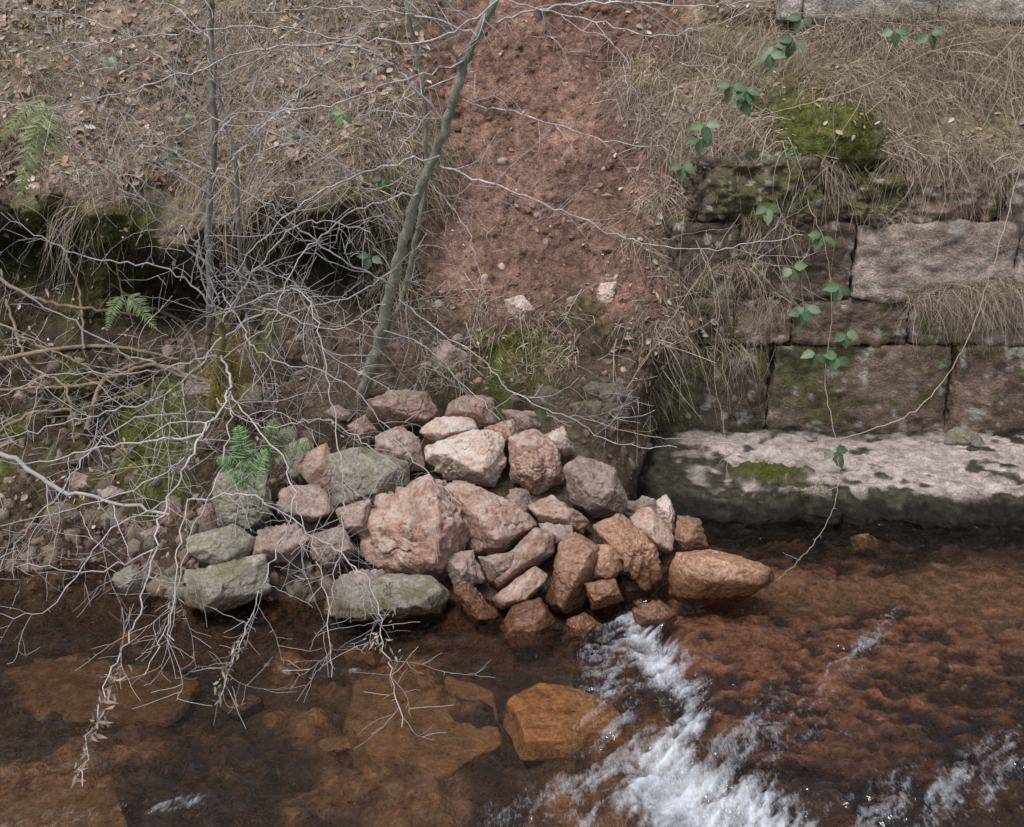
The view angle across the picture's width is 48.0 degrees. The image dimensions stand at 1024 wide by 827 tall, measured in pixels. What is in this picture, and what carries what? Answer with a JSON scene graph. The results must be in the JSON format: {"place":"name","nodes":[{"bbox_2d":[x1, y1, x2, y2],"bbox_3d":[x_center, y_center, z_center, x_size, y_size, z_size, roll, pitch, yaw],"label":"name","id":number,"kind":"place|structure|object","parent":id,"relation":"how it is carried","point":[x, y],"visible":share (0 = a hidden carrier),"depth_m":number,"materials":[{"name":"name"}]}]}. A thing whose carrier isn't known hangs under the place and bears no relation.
{"place":"outdoors","nodes":[
{"label":"outdoors","id":0,"kind":"place"},
{"bbox_2d":[0,0,525,474],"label":"dry grass","id":1,"kind":"structure","parent":0,"point":[415,141],"depth_m":6.37,"materials":[{"name":"plant"}]},
{"bbox_2d":[0,0,1023,679],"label":"river bank","id":2,"kind":"structure","parent":0,"point":[456,628],"depth_m":6.40,"materials":[{"name":"brown soil"}]},
{"bbox_2d":[0,437,17,451],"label":"bank stone","id":3,"kind":"object","parent":2,"relation":"on","point":[4,447],"visible":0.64,"depth_m":5.92,"materials":[{"name":"stone"}]},
{"bbox_2d":[12,390,28,401],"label":"bank stone","id":4,"kind":"object","parent":2,"relation":"on","point":[22,396],"visible":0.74,"depth_m":6.06,"materials":[{"name":"stone"}]},
{"bbox_2d":[0,97,65,197],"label":"fern","id":5,"kind":"object","parent":2,"relation":"on","point":[32,124],"visible":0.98,"depth_m":4.79,"materials":[{"name":"green plant"}]},
{"bbox_2d":[25,379,41,394],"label":"bank stone","id":6,"kind":"object","parent":2,"relation":"on","point":[35,383],"visible":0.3,"depth_m":6.03,"materials":[{"name":"stone"}]},
{"bbox_2d":[42,503,80,519],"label":"bank stone","id":7,"kind":"object","parent":2,"relation":"on","point":[67,506],"visible":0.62,"depth_m":5.69,"materials":[{"name":"beige stone"}]},
{"bbox_2d":[70,472,87,490],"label":"bank stone","id":8,"kind":"object","parent":2,"relation":"on","point":[79,477],"visible":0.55,"depth_m":5.80,"materials":[{"name":"stone"}]},
{"bbox_2d":[82,508,103,526],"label":"bank stone","id":9,"kind":"object","parent":2,"relation":"on","point":[92,512],"visible":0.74,"depth_m":5.68,"materials":[{"name":"beige stone"}]},
{"bbox_2d":[97,485,126,500],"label":"bank stone","id":10,"kind":"object","parent":2,"relation":"on","point":[104,493],"visible":0.75,"depth_m":5.73,"materials":[{"name":"stone"}]},
{"bbox_2d":[112,457,121,464],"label":"bank stone","id":11,"kind":"object","parent":2,"relation":"on","point":[119,461],"visible":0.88,"depth_m":5.86,"materials":[{"name":"beige stone"}]},
{"bbox_2d":[105,293,156,330],"bbox_3d":[-1.845,-0.502,5.620,0.271,0.159,0.202,0,18,0],"label":"fern","id":12,"kind":"object","parent":2,"relation":"on","point":[129,301],"visible":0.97,"depth_m":5.58,"materials":[{"name":"green plant"}]},
{"bbox_2d":[120,384,149,405],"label":"bank stone","id":13,"kind":"object","parent":2,"relation":"on","point":[141,390],"visible":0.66,"depth_m":6.03,"materials":[{"name":"grey stone"}]},
{"bbox_2d":[137,494,145,502],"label":"bank stone","id":14,"kind":"object","parent":2,"relation":"on","point":[140,500],"visible":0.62,"depth_m":5.64,"materials":[{"name":"grey stone"}]},
{"bbox_2d":[139,525,167,541],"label":"bank stone","id":15,"kind":"object","parent":2,"relation":"on","point":[147,534],"visible":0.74,"depth_m":5.46,"materials":[{"name":"stone"}]},
{"bbox_2d":[161,518,176,526],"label":"bank stone","id":16,"kind":"object","parent":2,"relation":"on","point":[173,524],"visible":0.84,"depth_m":5.49,"materials":[{"name":"grey stone"}]},
{"bbox_2d":[158,495,181,513],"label":"bank stone","id":17,"kind":"object","parent":2,"relation":"on","point":[176,500],"visible":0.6,"depth_m":5.52,"materials":[{"name":"beige stone"}]},
{"bbox_2d":[0,194,353,442],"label":"tree roots","id":18,"kind":"object","parent":2,"relation":"on","point":[106,378],"visible":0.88,"depth_m":6.08,"materials":[{"name":"brown plant"}]},
{"bbox_2d":[190,423,203,433],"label":"bank stone","id":19,"kind":"object","parent":2,"relation":"on","point":[199,425],"visible":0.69,"depth_m":5.72,"materials":[{"name":"grey stone"}]},
{"bbox_2d":[196,503,212,516],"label":"bank stone","id":20,"kind":"object","parent":2,"relation":"on","point":[205,512],"visible":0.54,"depth_m":5.47,"materials":[{"name":"stone"}]},
{"bbox_2d":[188,378,228,396],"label":"bank stone","id":21,"kind":"object","parent":2,"relation":"on","point":[198,387],"visible":0.3,"depth_m":6.00,"materials":[{"name":"stone"}]},
{"bbox_2d":[0,0,428,358],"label":"sapling","id":22,"kind":"object","parent":2,"relation":"on","point":[208,190],"visible":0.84,"depth_m":5.18,"materials":[{"name":"grey plant"}]},
{"bbox_2d":[216,425,269,490],"bbox_3d":[-1.172,0.204,4.994,0.220,0.313,0.120,-10,21,-28],"label":"fern","id":23,"kind":"object","parent":2,"relation":"on","point":[229,479],"visible":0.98,"depth_m":5.00,"materials":[{"name":"green plant"}]},
{"bbox_2d":[96,54,390,269],"bbox_3d":[-1.342,-1.321,5.932,1.619,1.014,0.550,5,19,16],"label":"bramble","id":24,"kind":"object","parent":2,"relation":"on","point":[380,183],"visible":0.85,"depth_m":5.77,"materials":[{"name":"green plant"}]},
{"bbox_2d":[0,96,494,789],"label":"thorn bush","id":25,"kind":"object","parent":2,"relation":"on","point":[220,362],"visible":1,"depth_m":4.96,"materials":[{"name":"grey plant"}]},
{"bbox_2d":[243,458,263,468],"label":"bank stone","id":26,"kind":"object","parent":2,"relation":"on","point":[249,467],"visible":0.17,"depth_m":5.60,"materials":[{"name":"grey stone"}]},
{"bbox_2d":[239,383,276,404],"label":"bank stone","id":27,"kind":"object","parent":2,"relation":"on","point":[257,391],"visible":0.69,"depth_m":5.91,"materials":[{"name":"grey stone"}]},
{"bbox_2d":[155,0,390,353],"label":"sapling","id":28,"kind":"object","parent":2,"relation":"on","point":[236,189],"visible":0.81,"depth_m":5.32,"materials":[{"name":"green plant"}]},
{"bbox_2d":[259,418,313,464],"bbox_3d":[-1.029,0.135,5.224,0.268,0.254,0.084,7,19,20],"label":"fern","id":29,"kind":"object","parent":2,"relation":"on","point":[274,439],"visible":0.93,"depth_m":5.23,"materials":[{"name":"green plant"}]},
{"bbox_2d":[0,0,660,604],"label":"soil clods","id":30,"kind":"object","parent":2,"relation":"on","point":[132,550],"visible":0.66,"depth_m":5.75,"materials":[{"name":"brown soil"}]},
{"bbox_2d":[314,562,347,575],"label":"bank stone","id":31,"kind":"object","parent":2,"relation":"on","point":[325,570],"visible":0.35,"depth_m":5.25,"materials":[{"name":"grey stone"}]},
{"bbox_2d":[324,404,350,418],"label":"bank stone","id":32,"kind":"object","parent":2,"relation":"on","point":[330,411],"visible":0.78,"depth_m":5.80,"materials":[{"name":"stone"}]},
{"bbox_2d":[344,547,359,561],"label":"bank stone","id":33,"kind":"object","parent":2,"relation":"on","point":[356,552],"visible":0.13,"depth_m":5.30,"materials":[{"name":"brown stone"}]},
{"bbox_2d":[0,0,816,587],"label":"fallen twigs","id":34,"kind":"object","parent":2,"relation":"on","point":[218,222],"visible":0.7,"depth_m":6.24,"materials":[{"name":"brown wood"}]},
{"bbox_2d":[0,0,817,448],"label":"hawthorn tree","id":35,"kind":"object","parent":2,"relation":"on","point":[384,328],"visible":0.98,"depth_m":4.86,"materials":[{"name":"grey plant"}]},
{"bbox_2d":[0,52,876,528],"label":"moss","id":36,"kind":"object","parent":2,"relation":"on","point":[236,370],"visible":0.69,"depth_m":6.09,"materials":[{"name":"green plant"}]},
{"bbox_2d":[111,389,773,648],"bbox_3d":[-0.303,0.433,5.384,2.952,0.884,1.255,0,18,0],"label":"rock pile","id":37,"kind":"object","parent":2,"relation":"on","point":[488,529],"visible":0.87,"depth_m":5.18,"materials":[{"name":"pink stone"}]},
{"bbox_2d":[431,340,472,369],"bbox_3d":[-0.348,-0.280,6.307,0.267,0.244,0.191,0,18,0],"label":"bank stone","id":38,"kind":"object","parent":2,"relation":"on","point":[453,353],"visible":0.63,"depth_m":6.24,"materials":[{"name":"stone"}]},
{"bbox_2d":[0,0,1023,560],"bbox_3d":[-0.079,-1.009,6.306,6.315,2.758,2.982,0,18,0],"label":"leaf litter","id":39,"kind":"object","parent":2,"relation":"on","point":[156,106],"visible":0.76,"depth_m":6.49,"materials":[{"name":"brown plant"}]},
{"bbox_2d":[504,295,534,322],"bbox_3d":[0.045,-0.586,6.465,0.138,0.159,0.138,-16,24,-40],"label":"bank stone","id":40,"kind":"object","parent":2,"relation":"on","point":[522,302],"visible":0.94,"depth_m":6.43,"materials":[{"name":"stone"}]},
{"bbox_2d":[532,386,565,407],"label":"bank stone","id":41,"kind":"object","parent":2,"relation":"on","point":[544,392],"visible":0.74,"depth_m":5.96,"materials":[{"name":"grey stone"}]},
{"bbox_2d":[569,400,604,417],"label":"bank stone","id":42,"kind":"object","parent":2,"relation":"on","point":[591,408],"visible":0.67,"depth_m":5.88,"materials":[{"name":"grey stone"}]},
{"bbox_2d":[584,381,624,393],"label":"bank stone","id":43,"kind":"object","parent":2,"relation":"on","point":[600,387],"visible":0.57,"depth_m":6.08,"materials":[{"name":"grey stone"}]},
{"bbox_2d":[596,281,616,302],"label":"bank stone","id":44,"kind":"object","parent":2,"relation":"on","point":[605,290],"visible":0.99,"depth_m":6.46,"materials":[{"name":"stone"}]},
{"bbox_2d":[598,387,627,401],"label":"bank stone","id":45,"kind":"object","parent":2,"relation":"on","point":[610,397],"visible":0.56,"depth_m":6.03,"materials":[{"name":"grey stone"}]},
{"bbox_2d":[600,401,628,423],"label":"bank stone","id":46,"kind":"object","parent":2,"relation":"on","point":[610,406],"visible":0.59,"depth_m":5.90,"materials":[{"name":"grey stone"}]},
{"bbox_2d":[619,387,633,402],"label":"bank stone","id":47,"kind":"object","parent":2,"relation":"on","point":[630,399],"visible":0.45,"depth_m":6.10,"materials":[{"name":"grey stone"}]},
{"bbox_2d":[415,9,860,457],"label":"dry grass","id":48,"kind":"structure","parent":2,"relation":"on","point":[672,150],"depth_m":6.66,"materials":[{"name":"plant"}]},
{"bbox_2d":[499,139,802,399],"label":"bank herbs","id":49,"kind":"object","parent":2,"relation":"on","point":[787,150],"visible":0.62,"depth_m":6.07,"materials":[{"name":"green plant"}]},
{"bbox_2d":[627,199,858,580],"bbox_3d":[1.445,-0.225,5.742,1.255,1.490,1.481,-8,19,-22],"label":"bramble","id":50,"kind":"object","parent":2,"relation":"on","point":[799,314],"visible":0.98,"depth_m":6.24,"materials":[{"name":"green plant"}]},
{"bbox_2d":[554,26,1023,456],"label":"bramble","id":51,"kind":"object","parent":2,"relation":"on","point":[1019,166],"visible":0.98,"depth_m":5.90,"materials":[{"name":"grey plant"}]},
{"bbox_2d":[670,7,943,225],"bbox_3d":[1.605,-1.677,6.435,1.576,1.136,0.507,-9,20,-25],"label":"bramble","id":52,"kind":"object","parent":2,"relation":"on","point":[786,42],"visible":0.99,"depth_m":6.29,"materials":[{"name":"green plant"}]},
{"bbox_2d":[637,427,1023,552],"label":"stone ledge","id":53,"kind":"object","parent":2,"relation":"on","point":[916,483],"visible":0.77,"depth_m":6.10,"materials":[{"name":"grey stone"}]},
{"bbox_2d":[943,427,985,447],"bbox_3d":[2.626,0.162,6.637,0.238,0.152,0.141,9,20,27],"label":"ledge stone","id":54,"kind":"object","parent":53,"relation":"on","point":[955,436],"visible":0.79,"depth_m":6.61,"materials":[{"name":"beige stone"}]},
{"bbox_2d":[646,0,1023,434],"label":"dry grass","id":55,"kind":"structure","parent":2,"relation":"on","point":[1003,63],"depth_m":6.51,"materials":[{"name":"plant"}]},
{"bbox_2d":[650,145,1023,435],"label":"stone wall","id":56,"kind":"structure","parent":2,"relation":"on","point":[880,380],"depth_m":6.57,"materials":[{"name":"stone"}]},
{"bbox_2d":[774,0,1023,23],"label":"stone wall","id":57,"kind":"structure","parent":2,"relation":"on","point":[801,7],"depth_m":6.84,"materials":[{"name":"stone"}]},
{"bbox_2d":[0,539,1023,826],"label":"river bed","id":58,"kind":"object","parent":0,"point":[286,783],"visible":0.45,"depth_m":4.49,"materials":[{"name":"brown stone"}]},
{"bbox_2d":[0,784,133,826],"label":"submerged boulder","id":59,"kind":"object","parent":58,"relation":"on","point":[84,808],"visible":0.98,"depth_m":3.95,"materials":[{"name":"brown stone"}]},
{"bbox_2d":[2,660,201,727],"bbox_3d":[-1.736,1.172,4.751,0.891,0.135,0.478,0,18,0],"label":"submerged boulder","id":60,"kind":"object","parent":58,"relation":"on","point":[169,711],"visible":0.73,"depth_m":4.69,"materials":[{"name":"brown stone"}]},
{"bbox_2d":[116,631,140,645],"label":"submerged cobble","id":61,"kind":"object","parent":58,"relation":"on","point":[133,636],"visible":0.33,"depth_m":5.18,"materials":[{"name":"brown stone"}]},
{"bbox_2d":[217,694,263,719],"bbox_3d":[-1.111,1.206,4.710,0.195,0.107,0.108,0,18,0],"label":"submerged cobble","id":62,"kind":"object","parent":58,"relation":"on","point":[253,705],"visible":0.94,"depth_m":4.69,"materials":[{"name":"stone"}]},
{"bbox_2d":[301,659,319,680],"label":"submerged cobble","id":63,"kind":"object","parent":58,"relation":"on","point":[308,664],"visible":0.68,"depth_m":4.95,"materials":[{"name":"stone"}]},
{"bbox_2d":[318,736,350,755],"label":"submerged cobble","id":64,"kind":"object","parent":58,"relation":"on","point":[339,745],"visible":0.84,"depth_m":4.44,"materials":[{"name":"brown stone"}]},
{"bbox_2d":[344,641,388,665],"bbox_3d":[-0.659,1.076,5.098,0.283,0.114,0.128,6,19,17],"label":"submerged cobble","id":65,"kind":"object","parent":58,"relation":"on","point":[367,657],"visible":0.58,"depth_m":5.06,"materials":[{"name":"brown stone"}]},
{"bbox_2d":[343,674,505,782],"bbox_3d":[-0.349,1.239,4.559,0.652,0.167,0.823,0,18,0],"label":"submerged boulder","id":66,"kind":"object","parent":58,"relation":"on","point":[393,742],"visible":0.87,"depth_m":4.41,"materials":[{"name":"brown stone"}]},
{"bbox_2d":[503,683,624,760],"bbox_3d":[0.206,1.204,4.466,0.480,0.145,0.410,0,18,0],"label":"submerged boulder","id":67,"kind":"object","parent":58,"relation":"on","point":[554,733],"visible":0.97,"depth_m":4.39,"materials":[{"name":"stone"}]},
{"bbox_2d":[591,692,630,709],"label":"submerged cobble","id":68,"kind":"object","parent":58,"relation":"on","point":[620,700],"visible":0.52,"depth_m":4.72,"materials":[{"name":"brown stone"}]},
{"bbox_2d":[850,533,880,553],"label":"river stone","id":69,"kind":"object","parent":58,"relation":"on","point":[870,546],"visible":0.97,"depth_m":5.71,"materials":[{"name":"brown stone"}]},
{"bbox_2d":[0,519,1023,826],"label":"stream water","id":70,"kind":"structure","parent":0,"point":[688,801],"depth_m":4.09,"materials":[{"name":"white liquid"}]},
{"bbox_2d":[658,672,764,809],"bbox_3d":[0.623,1.122,4.126,0.422,0.039,0.925,0,18,0],"label":"water spray","id":71,"kind":"object","parent":70,"relation":"on","point":[704,772],"visible":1,"depth_m":3.82,"materials":[{"name":"white liquid"}]}
]}

